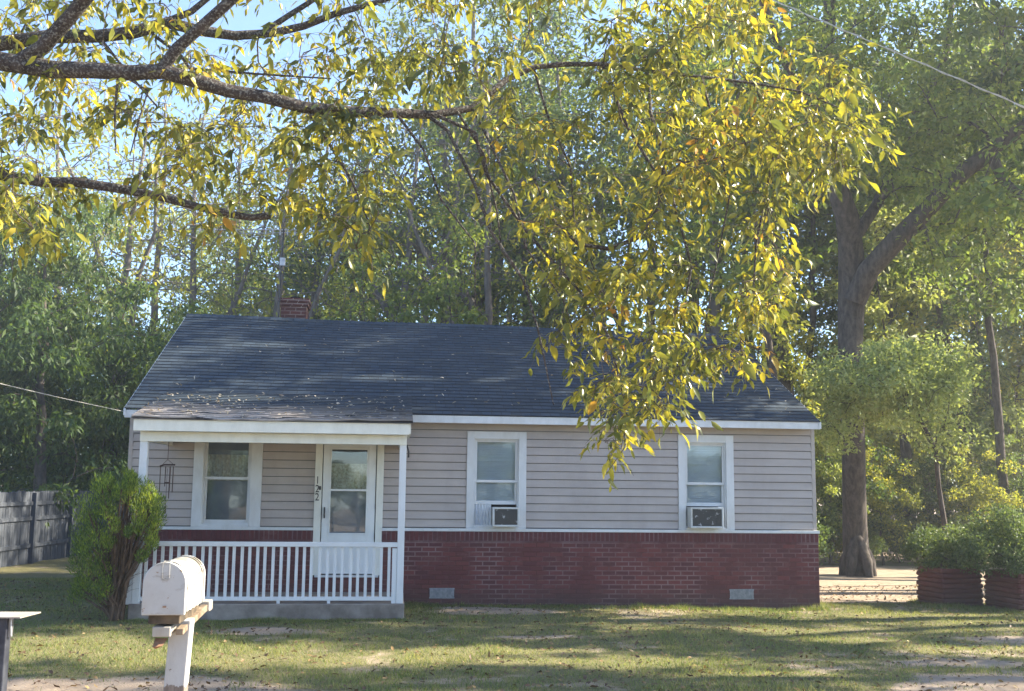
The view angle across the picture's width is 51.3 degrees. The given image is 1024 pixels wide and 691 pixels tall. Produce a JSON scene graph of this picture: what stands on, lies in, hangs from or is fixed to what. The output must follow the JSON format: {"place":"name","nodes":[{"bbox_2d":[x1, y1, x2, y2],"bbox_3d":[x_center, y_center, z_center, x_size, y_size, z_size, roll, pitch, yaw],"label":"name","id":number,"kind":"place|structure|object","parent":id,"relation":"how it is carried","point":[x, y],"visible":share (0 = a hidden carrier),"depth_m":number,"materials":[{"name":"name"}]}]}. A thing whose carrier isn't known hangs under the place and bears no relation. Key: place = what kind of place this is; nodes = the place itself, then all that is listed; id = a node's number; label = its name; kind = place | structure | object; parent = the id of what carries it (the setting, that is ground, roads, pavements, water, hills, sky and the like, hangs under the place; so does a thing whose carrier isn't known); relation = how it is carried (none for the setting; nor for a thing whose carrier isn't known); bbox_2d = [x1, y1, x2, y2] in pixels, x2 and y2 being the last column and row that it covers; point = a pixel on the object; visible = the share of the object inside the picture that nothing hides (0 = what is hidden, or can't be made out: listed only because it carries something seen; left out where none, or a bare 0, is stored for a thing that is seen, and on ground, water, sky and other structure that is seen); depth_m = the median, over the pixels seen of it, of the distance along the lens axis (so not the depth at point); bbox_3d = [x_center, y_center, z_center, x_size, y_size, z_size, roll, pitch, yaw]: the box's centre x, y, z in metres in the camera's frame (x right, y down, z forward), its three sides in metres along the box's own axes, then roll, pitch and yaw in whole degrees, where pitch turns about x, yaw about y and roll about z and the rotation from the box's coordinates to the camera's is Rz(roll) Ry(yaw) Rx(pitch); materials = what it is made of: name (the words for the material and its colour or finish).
{"place":"outdoors","nodes":[
{"label":"outdoors","id":0,"kind":"place"},
{"bbox_2d":[0,498,1023,690],"bbox_3d":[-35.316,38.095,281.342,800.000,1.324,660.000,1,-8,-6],"label":"ground","id":1,"kind":"structure","parent":0,"point":[891,574],"depth_m":11.72,"materials":[{"name":"green plant"}]},
{"bbox_2d":[0,612,40,690],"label":"roadside post","id":2,"kind":"object","parent":1,"relation":"on","point":[6,625],"visible":1,"depth_m":4.12,"materials":[{"name":"paint"}]},
{"bbox_2d":[0,301,75,467],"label":"young tree","id":3,"kind":"object","parent":1,"relation":"on","point":[27,429],"visible":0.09,"depth_m":33.40,"materials":[{"name":"green plant"}]},
{"bbox_2d":[4,371,104,490],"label":"young tree","id":4,"kind":"object","parent":1,"relation":"on","point":[94,428],"visible":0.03,"depth_m":35.24,"materials":[{"name":"green plant"}]},
{"bbox_2d":[0,490,124,567],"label":"fence","id":5,"kind":"object","parent":1,"relation":"on","point":[27,536],"visible":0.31,"depth_m":25.86,"materials":[{"name":"grey wood"}]},
{"bbox_2d":[0,60,144,333],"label":"tree","id":6,"kind":"object","parent":1,"relation":"on","point":[49,154],"visible":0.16,"depth_m":37.64,"materials":[{"name":"green plant"}]},
{"bbox_2d":[0,183,157,491],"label":"tree","id":7,"kind":"object","parent":1,"relation":"on","point":[29,396],"visible":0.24,"depth_m":30.73,"materials":[{"name":"green plant"}]},
{"bbox_2d":[0,43,199,394],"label":"tree","id":8,"kind":"object","parent":1,"relation":"on","point":[59,165],"visible":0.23,"depth_m":41.82,"materials":[{"name":"green plant"}]},
{"bbox_2d":[28,314,174,488],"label":"tree","id":9,"kind":"object","parent":1,"relation":"on","point":[138,324],"visible":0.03,"depth_m":35.02,"materials":[{"name":"green plant"}]},
{"bbox_2d":[0,202,210,528],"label":"tree","id":10,"kind":"object","parent":1,"relation":"on","point":[56,359],"visible":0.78,"depth_m":28.80,"materials":[{"name":"green plant"}]},
{"bbox_2d":[75,356,144,477],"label":"young tree","id":11,"kind":"object","parent":1,"relation":"on","point":[125,441],"visible":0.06,"depth_m":33.84,"materials":[{"name":"green plant"}]},
{"bbox_2d":[64,467,168,620],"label":"arborvitae","id":12,"kind":"object","parent":1,"relation":"on","point":[115,555],"visible":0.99,"depth_m":13.47,"materials":[{"name":"green plant"}]},
{"bbox_2d":[53,166,210,352],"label":"tree","id":13,"kind":"object","parent":1,"relation":"on","point":[132,272],"visible":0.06,"depth_m":54.00,"materials":[{"name":"green plant"}]},
{"bbox_2d":[0,43,278,471],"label":"tree","id":14,"kind":"object","parent":1,"relation":"on","point":[127,251],"visible":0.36,"depth_m":34.62,"materials":[{"name":"green plant"}]},
{"bbox_2d":[7,40,283,382],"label":"tree","id":15,"kind":"object","parent":1,"relation":"on","point":[153,306],"visible":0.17,"depth_m":42.71,"materials":[{"name":"green plant"}]},
{"bbox_2d":[141,555,212,690],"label":"mailbox","id":16,"kind":"object","parent":1,"relation":"on","point":[176,605],"visible":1,"depth_m":4.39,"materials":[{"name":"metal"}]},
{"bbox_2d":[141,560,186,614],"bbox_3d":[-1.410,0.984,4.333,0.171,0.216,0.036,1,-8,-6],"label":"box door","id":17,"kind":"structure","parent":16,"relation":"in","point":[164,590],"depth_m":4.32,"materials":[{"name":"metal"}]},
{"bbox_2d":[50,51,330,373],"bbox_3d":[-11.066,-1.604,36.984,9.822,17.102,10.410,-1,-8,11],"label":"tree","id":18,"kind":"object","parent":1,"relation":"on","point":[192,259],"visible":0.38,"depth_m":37.09,"materials":[{"name":"green plant"}]},
{"bbox_2d":[152,226,280,355],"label":"tree","id":19,"kind":"object","parent":1,"relation":"on","point":[232,292],"visible":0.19,"depth_m":40.77,"materials":[{"name":"green plant"}]},
{"bbox_2d":[171,172,269,330],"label":"tree","id":20,"kind":"object","parent":1,"relation":"on","point":[210,269],"visible":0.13,"depth_m":60.67,"materials":[{"name":"green plant"}]},
{"bbox_2d":[94,53,369,318],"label":"tree","id":21,"kind":"object","parent":1,"relation":"on","point":[237,266],"visible":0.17,"depth_m":45.12,"materials":[{"name":"green plant"}]},
{"bbox_2d":[165,171,344,325],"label":"tree","id":22,"kind":"object","parent":1,"relation":"on","point":[253,226],"visible":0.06,"depth_m":51.22,"materials":[{"name":"green plant"}]},
{"bbox_2d":[133,52,429,330],"bbox_3d":[-7.869,-1.321,35.860,9.914,16.288,9.354,2,-8,-9],"label":"tree","id":23,"kind":"object","parent":1,"relation":"on","point":[336,256],"visible":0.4,"depth_m":35.85,"materials":[{"name":"green plant"}]},
{"bbox_2d":[185,153,389,319],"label":"tree","id":24,"kind":"object","parent":1,"relation":"on","point":[259,310],"visible":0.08,"depth_m":44.94,"materials":[{"name":"green plant"}]},
{"bbox_2d":[165,42,475,320],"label":"tree","id":25,"kind":"object","parent":1,"relation":"on","point":[319,223],"visible":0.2,"depth_m":40.69,"materials":[{"name":"green plant"}]},
{"bbox_2d":[220,93,456,322],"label":"tree","id":26,"kind":"object","parent":1,"relation":"on","point":[294,277],"visible":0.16,"depth_m":40.99,"materials":[{"name":"green plant"}]},
{"bbox_2d":[266,48,473,322],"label":"tree","id":27,"kind":"object","parent":1,"relation":"on","point":[397,141],"visible":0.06,"depth_m":46.73,"materials":[{"name":"green plant"}]},
{"bbox_2d":[323,247,432,322],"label":"sapling","id":28,"kind":"object","parent":1,"relation":"on","point":[360,268],"visible":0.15,"depth_m":31.75,"materials":[{"name":"green plant"}]},
{"bbox_2d":[254,21,565,322],"bbox_3d":[-3.686,-1.935,36.900,10.906,17.917,10.290,-2,-8,18],"label":"tree","id":29,"kind":"object","parent":1,"relation":"on","point":[408,252],"visible":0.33,"depth_m":36.62,"materials":[{"name":"green plant"}]},
{"bbox_2d":[388,221,483,324],"bbox_3d":[-2.387,1.268,37.589,4.522,11.542,1.002,3,-8,-19],"label":"leaning trunk","id":30,"kind":"object","parent":1,"relation":"on","point":[470,299],"visible":0.21,"depth_m":37.87,"materials":[{"name":"brown plant"}]},
{"bbox_2d":[390,202,494,324],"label":"sapling","id":31,"kind":"object","parent":1,"relation":"on","point":[437,301],"visible":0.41,"depth_m":31.15,"materials":[{"name":"green plant"}]},
{"bbox_2d":[306,19,584,326],"bbox_3d":[-2.255,-2.528,38.209,8.607,19.531,9.885,7,-10,-42],"label":"tree","id":32,"kind":"object","parent":1,"relation":"on","point":[508,228],"visible":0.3,"depth_m":37.85,"materials":[{"name":"green plant"}]},
{"bbox_2d":[439,86,451,323],"bbox_3d":[-2.387,-1.309,38.930,0.538,16.985,2.244,0,-8,6],"label":"leaning trunk","id":33,"kind":"object","parent":1,"relation":"on","point":[448,185],"visible":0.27,"depth_m":38.90,"materials":[{"name":"brown plant"}]},
{"bbox_2d":[0,0,912,491],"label":"overhanging tree","id":34,"kind":"object","parent":1,"relation":"on","point":[30,48],"visible":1,"depth_m":6.44,"materials":[{"name":"yellow plant"}]},
{"bbox_2d":[325,0,601,325],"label":"tree","id":35,"kind":"object","parent":1,"relation":"on","point":[407,24],"visible":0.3,"depth_m":41.56,"materials":[{"name":"green plant"}]},
{"bbox_2d":[332,66,601,325],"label":"tree","id":36,"kind":"object","parent":1,"relation":"on","point":[337,291],"visible":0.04,"depth_m":44.03,"materials":[{"name":"green plant"}]},
{"bbox_2d":[123,296,820,619],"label":"house","id":37,"kind":"structure","parent":1,"relation":"on","point":[267,515],"depth_m":16.04,"materials":[{"name":"beige plastic"}]},
{"bbox_2d":[191,442,262,526],"bbox_3d":[-4.159,1.957,15.635,0.980,1.375,0.220,1,-8,-6],"label":"window","id":38,"kind":"structure","parent":37,"relation":"in","point":[227,477],"depth_m":15.66,"materials":[{"name":"white paint"}]},
{"bbox_2d":[198,221,362,316],"bbox_3d":[-4.305,-1.314,19.949,3.019,1.956,1.785,4,-8,-26],"label":"television antenna","id":39,"kind":"object","parent":37,"relation":"on","point":[282,261],"visible":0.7,"depth_m":20.10,"materials":[{"name":"black metal"}]},
{"bbox_2d":[321,444,376,573],"bbox_3d":[-2.401,2.359,15.707,0.781,1.965,0.142,1,-8,-6],"label":"storm door","id":40,"kind":"structure","parent":37,"relation":"in","point":[348,495],"depth_m":15.74,"materials":[{"name":"metal"}]},
{"bbox_2d":[137,318,789,418],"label":"roof leaves","id":41,"kind":"object","parent":37,"relation":"on","point":[314,401],"visible":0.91,"depth_m":15.15,"materials":[{"name":"plant"}]},
{"bbox_2d":[466,431,526,528],"bbox_3d":[-0.238,2.021,16.040,0.895,1.440,0.170,1,-8,-6],"label":"window","id":42,"kind":"structure","parent":37,"relation":"in","point":[496,461],"depth_m":16.07,"materials":[{"name":"white paint"}]},
{"bbox_2d":[491,507,518,526],"bbox_3d":[-0.112,2.557,15.938,0.396,0.287,0.440,1,-8,-6],"label":"air conditioner","id":43,"kind":"object","parent":37,"relation":"attached to","point":[504,516],"visible":0.98,"depth_m":15.73,"materials":[{"name":"white metal"}]},
{"bbox_2d":[686,507,723,527],"bbox_3d":[2.917,2.622,16.268,0.510,0.312,0.440,1,-8,-6],"label":"air conditioner","id":44,"kind":"object","parent":37,"relation":"attached to","point":[704,517],"visible":0.98,"depth_m":16.07,"materials":[{"name":"white metal"}]},
{"bbox_2d":[678,435,734,529],"bbox_3d":[2.970,2.102,16.388,0.870,1.440,0.170,1,-8,-6],"label":"window","id":45,"kind":"structure","parent":37,"relation":"in","point":[701,466],"depth_m":16.42,"materials":[{"name":"white paint"}]},
{"bbox_2d":[315,12,638,327],"bbox_3d":[-0.801,-1.811,34.728,10.410,17.102,9.822,4,-8,-26],"label":"tree","id":46,"kind":"object","parent":1,"relation":"on","point":[489,310],"visible":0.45,"depth_m":34.70,"materials":[{"name":"green plant"}]},
{"bbox_2d":[375,19,610,323],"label":"tree","id":47,"kind":"object","parent":1,"relation":"on","point":[498,43],"visible":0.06,"depth_m":43.39,"materials":[{"name":"green plant"}]},
{"bbox_2d":[0,580,1023,690],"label":"fallen leaves","id":48,"kind":"object","parent":1,"relation":"on","point":[470,657],"visible":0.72,"depth_m":11.82,"materials":[{"name":"plant"}]},
{"bbox_2d":[390,40,650,330],"bbox_3d":[0.558,-2.088,41.136,11.225,19.546,11.897,-1,-8,9],"label":"tree","id":49,"kind":"object","parent":1,"relation":"on","point":[536,251],"visible":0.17,"depth_m":39.34,"materials":[{"name":"green plant"}]},
{"bbox_2d":[424,22,645,331],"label":"tree","id":50,"kind":"object","parent":1,"relation":"on","point":[569,156],"visible":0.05,"depth_m":43.97,"materials":[{"name":"green plant"}]},
{"bbox_2d":[449,0,685,328],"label":"tree","id":51,"kind":"object","parent":1,"relation":"on","point":[551,109],"visible":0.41,"depth_m":39.15,"materials":[{"name":"green plant"}]},
{"bbox_2d":[503,0,732,331],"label":"tree","id":52,"kind":"object","parent":1,"relation":"on","point":[624,132],"visible":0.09,"depth_m":46.70,"materials":[{"name":"green plant"}]},
{"bbox_2d":[495,0,794,332],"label":"tree","id":53,"kind":"object","parent":1,"relation":"on","point":[599,201],"visible":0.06,"depth_m":41.21,"materials":[{"name":"green plant"}]},
{"bbox_2d":[574,0,787,332],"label":"tree","id":54,"kind":"object","parent":1,"relation":"on","point":[682,213],"visible":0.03,"depth_m":44.92,"materials":[{"name":"green plant"}]},
{"bbox_2d":[558,0,838,333],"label":"tree","id":55,"kind":"object","parent":1,"relation":"on","point":[714,308],"visible":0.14,"depth_m":37.24,"materials":[{"name":"green plant"}]},
{"bbox_2d":[606,20,852,364],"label":"tree","id":56,"kind":"object","parent":1,"relation":"on","point":[728,300],"visible":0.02,"depth_m":42.28,"materials":[{"name":"green plant"}]},
{"bbox_2d":[656,1,858,379],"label":"tree","id":57,"kind":"object","parent":1,"relation":"on","point":[737,265],"visible":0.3,"depth_m":28.73,"materials":[{"name":"green plant"}]},
{"bbox_2d":[717,244,824,417],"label":"sapling","id":58,"kind":"object","parent":1,"relation":"on","point":[798,373],"visible":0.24,"depth_m":30.22,"materials":[{"name":"green plant"}]},
{"bbox_2d":[638,0,920,395],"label":"tree","id":59,"kind":"object","parent":1,"relation":"on","point":[787,384],"visible":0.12,"depth_m":31.93,"materials":[{"name":"green plant"}]},
{"bbox_2d":[725,8,907,398],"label":"tree","id":60,"kind":"object","parent":1,"relation":"on","point":[813,310],"visible":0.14,"depth_m":35.06,"materials":[{"name":"green plant"}]},
{"bbox_2d":[764,328,893,508],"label":"understory tree","id":61,"kind":"object","parent":1,"relation":"on","point":[802,344],"visible":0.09,"depth_m":31.87,"materials":[{"name":"green plant"}]},
{"bbox_2d":[816,507,841,564],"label":"bush","id":62,"kind":"object","parent":1,"relation":"on","point":[822,545],"visible":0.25,"depth_m":28.31,"materials":[{"name":"green plant"}]},
{"bbox_2d":[814,437,873,564],"bbox_3d":[8.627,4.136,29.022,2.434,3.966,2.578,1,-8,-1],"label":"bush","id":63,"kind":"object","parent":1,"relation":"on","point":[832,489],"visible":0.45,"depth_m":28.98,"materials":[{"name":"green plant"}]},
{"bbox_2d":[786,199,908,514],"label":"tree","id":64,"kind":"object","parent":1,"relation":"on","point":[828,278],"visible":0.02,"depth_m":39.74,"materials":[{"name":"green plant"}]},
{"bbox_2d":[815,434,900,536],"bbox_3d":[9.696,4.269,29.825,2.406,3.922,2.549,-4,-9,33],"label":"bush","id":65,"kind":"object","parent":1,"relation":"on","point":[877,491],"visible":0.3,"depth_m":29.17,"materials":[{"name":"green plant"}]},
{"bbox_2d":[834,523,890,562],"bbox_3d":[9.597,5.462,28.863,1.635,1.281,1.606,5,-9,-30],"label":"bush","id":66,"kind":"object","parent":1,"relation":"on","point":[874,542],"visible":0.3,"depth_m":28.68,"materials":[{"name":"green plant"}]},
{"bbox_2d":[784,0,942,547],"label":"tree","id":67,"kind":"object","parent":1,"relation":"on","point":[902,303],"visible":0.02,"depth_m":36.35,"materials":[{"name":"green plant"}]},
{"bbox_2d":[796,196,951,560],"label":"understory tree","id":68,"kind":"object","parent":1,"relation":"on","point":[875,309],"visible":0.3,"depth_m":32.20,"materials":[{"name":"green plant"}]},
{"bbox_2d":[784,7,966,557],"bbox_3d":[11.939,-2.230,35.053,5.662,18.432,5.535,7,-10,-41],"label":"tree","id":69,"kind":"object","parent":1,"relation":"on","point":[907,450],"visible":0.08,"depth_m":34.63,"materials":[{"name":"green plant"}]},
{"bbox_2d":[813,336,946,513],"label":"understory tree","id":70,"kind":"object","parent":1,"relation":"on","point":[894,442],"visible":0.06,"depth_m":35.32,"materials":[{"name":"green plant"}]},
{"bbox_2d":[822,219,946,512],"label":"tree","id":71,"kind":"object","parent":1,"relation":"on","point":[906,325],"visible":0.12,"depth_m":34.33,"materials":[{"name":"green plant"}]},
{"bbox_2d":[747,0,1023,576],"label":"oak tree","id":72,"kind":"object","parent":1,"relation":"on","point":[858,272],"visible":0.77,"depth_m":24.53,"materials":[{"name":"green plant"}]},
{"bbox_2d":[865,447,925,564],"bbox_3d":[10.230,4.514,29.642,2.079,3.388,2.203,2,-8,-7],"label":"bush","id":73,"kind":"object","parent":1,"relation":"on","point":[910,504],"visible":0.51,"depth_m":29.25,"materials":[{"name":"green plant"}]},
{"bbox_2d":[796,324,998,556],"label":"tree","id":74,"kind":"object","parent":1,"relation":"on","point":[873,388],"visible":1,"depth_m":20.92,"materials":[{"name":"green plant"}]},
{"bbox_2d":[879,519,927,562],"bbox_3d":[10.800,5.561,30.004,1.812,1.419,1.779,-4,-9,32],"label":"bush","id":75,"kind":"object","parent":1,"relation":"on","point":[895,550],"visible":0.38,"depth_m":29.83,"materials":[{"name":"green plant"}]},
{"bbox_2d":[865,409,947,530],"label":"understory tree","id":76,"kind":"object","parent":1,"relation":"on","point":[899,455],"visible":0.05,"depth_m":37.36,"materials":[{"name":"green plant"}]},
{"bbox_2d":[807,0,1008,556],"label":"tree","id":77,"kind":"object","parent":1,"relation":"on","point":[938,309],"visible":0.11,"depth_m":34.49,"materials":[{"name":"green plant"}]},
{"bbox_2d":[882,458,951,562],"bbox_3d":[11.480,4.782,30.581,1.914,3.118,2.027,3,-8,-15],"label":"bush","id":78,"kind":"object","parent":1,"relation":"on","point":[914,490],"visible":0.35,"depth_m":30.44,"materials":[{"name":"green plant"}]},
{"bbox_2d":[867,2,1011,543],"bbox_3d":[14.842,-2.699,38.005,6.089,20.275,6.228,-4,-9,29],"label":"tree","id":79,"kind":"object","parent":1,"relation":"on","point":[952,285],"visible":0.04,"depth_m":37.90,"materials":[{"name":"green plant"}]},
{"bbox_2d":[882,251,1000,515],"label":"understory tree","id":80,"kind":"object","parent":1,"relation":"on","point":[921,329],"visible":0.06,"depth_m":39.62,"materials":[{"name":"green plant"}]},
{"bbox_2d":[868,0,1023,514],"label":"tree","id":81,"kind":"object","parent":1,"relation":"on","point":[935,339],"visible":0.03,"depth_m":39.51,"materials":[{"name":"green plant"}]},
{"bbox_2d":[916,566,983,606],"bbox_3d":[7.092,4.033,17.284,0.760,0.870,0.760,2,-8,-11],"label":"brick planter","id":82,"kind":"object","parent":1,"relation":"on","point":[939,585],"visible":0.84,"depth_m":16.98,"materials":[{"name":"brick"}]},
{"bbox_2d":[898,521,985,573],"bbox_3d":[7.058,3.305,17.431,1.460,0.856,1.184,1,-8,-6],"label":"planter bush","id":83,"kind":"object","parent":82,"relation":"in","point":[929,542],"visible":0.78,"depth_m":17.25,"materials":[{"name":"green plant"}]},
{"bbox_2d":[913,452,987,529],"bbox_3d":[12.244,4.642,30.046,2.004,3.267,2.124,0,-8,7],"label":"bush","id":84,"kind":"object","parent":1,"relation":"on","point":[933,502],"visible":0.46,"depth_m":29.93,"materials":[{"name":"green plant"}]},
{"bbox_2d":[879,2,1023,325],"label":"tree","id":85,"kind":"object","parent":1,"relation":"on","point":[974,146],"visible":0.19,"depth_m":27.75,"materials":[{"name":"green plant"}]},
{"bbox_2d":[882,31,1023,519],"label":"tree","id":86,"kind":"object","parent":1,"relation":"on","point":[949,326],"visible":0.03,"depth_m":40.37,"materials":[{"name":"green plant"}]},
{"bbox_2d":[888,0,1023,511],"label":"tree","id":87,"kind":"object","parent":1,"relation":"on","point":[1017,291],"visible":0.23,"depth_m":29.85,"materials":[{"name":"green plant"}]},
{"bbox_2d":[909,341,1023,518],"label":"understory tree","id":88,"kind":"object","parent":1,"relation":"on","point":[977,420],"visible":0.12,"depth_m":37.24,"materials":[{"name":"green plant"}]},
{"bbox_2d":[925,247,1023,484],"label":"tree","id":89,"kind":"object","parent":1,"relation":"on","point":[978,332],"visible":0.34,"depth_m":33.67,"materials":[{"name":"green plant"}]},
{"bbox_2d":[933,2,1023,228],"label":"tree","id":90,"kind":"object","parent":1,"relation":"on","point":[983,200],"visible":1,"depth_m":19.42,"materials":[{"name":"green plant"}]},
{"bbox_2d":[943,444,1023,543],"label":"bush","id":91,"kind":"object","parent":1,"relation":"on","point":[984,488],"visible":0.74,"depth_m":28.94,"materials":[{"name":"green plant"}]},
{"bbox_2d":[943,0,1023,170],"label":"tree","id":92,"kind":"object","parent":1,"relation":"on","point":[987,80],"visible":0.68,"depth_m":23.68,"materials":[{"name":"green plant"}]},
{"bbox_2d":[947,0,1023,202],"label":"tree","id":93,"kind":"object","parent":1,"relation":"on","point":[970,48],"visible":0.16,"depth_m":27.17,"materials":[{"name":"green plant"}]},
{"bbox_2d":[948,434,1023,516],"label":"bush","id":94,"kind":"object","parent":1,"relation":"on","point":[990,471],"visible":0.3,"depth_m":30.36,"materials":[{"name":"green plant"}]},
{"bbox_2d":[950,365,1023,517],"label":"understory tree","id":95,"kind":"object","parent":1,"relation":"on","point":[1016,428],"visible":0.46,"depth_m":31.73,"materials":[{"name":"green plant"}]},
{"bbox_2d":[964,225,1023,478],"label":"understory tree","id":96,"kind":"object","parent":1,"relation":"on","point":[1017,348],"visible":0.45,"depth_m":33.70,"materials":[{"name":"green plant"}]},
{"bbox_2d":[984,569,1023,612],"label":"brick planter","id":97,"kind":"object","parent":1,"relation":"on","point":[1007,591],"visible":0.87,"depth_m":16.54,"materials":[{"name":"brick"}]},
{"bbox_2d":[953,502,1023,577],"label":"planter bush","id":98,"kind":"object","parent":97,"relation":"in","point":[1012,536],"visible":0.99,"depth_m":16.61,"materials":[{"name":"green plant"}]},
{"bbox_2d":[996,452,1023,518],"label":"bush","id":99,"kind":"object","parent":1,"relation":"on","point":[1018,481],"visible":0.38,"depth_m":29.58,"materials":[{"name":"green plant"}]},
{"bbox_2d":[0,0,1023,482],"label":"sky","id":100,"kind":"structure","parent":0,"point":[270,11],"materials":[{"name":"blue"}]},
{"bbox_2d":[773,0,1023,107],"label":"service cable","id":101,"kind":"object","parent":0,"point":[965,81],"visible":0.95,"depth_m":8.68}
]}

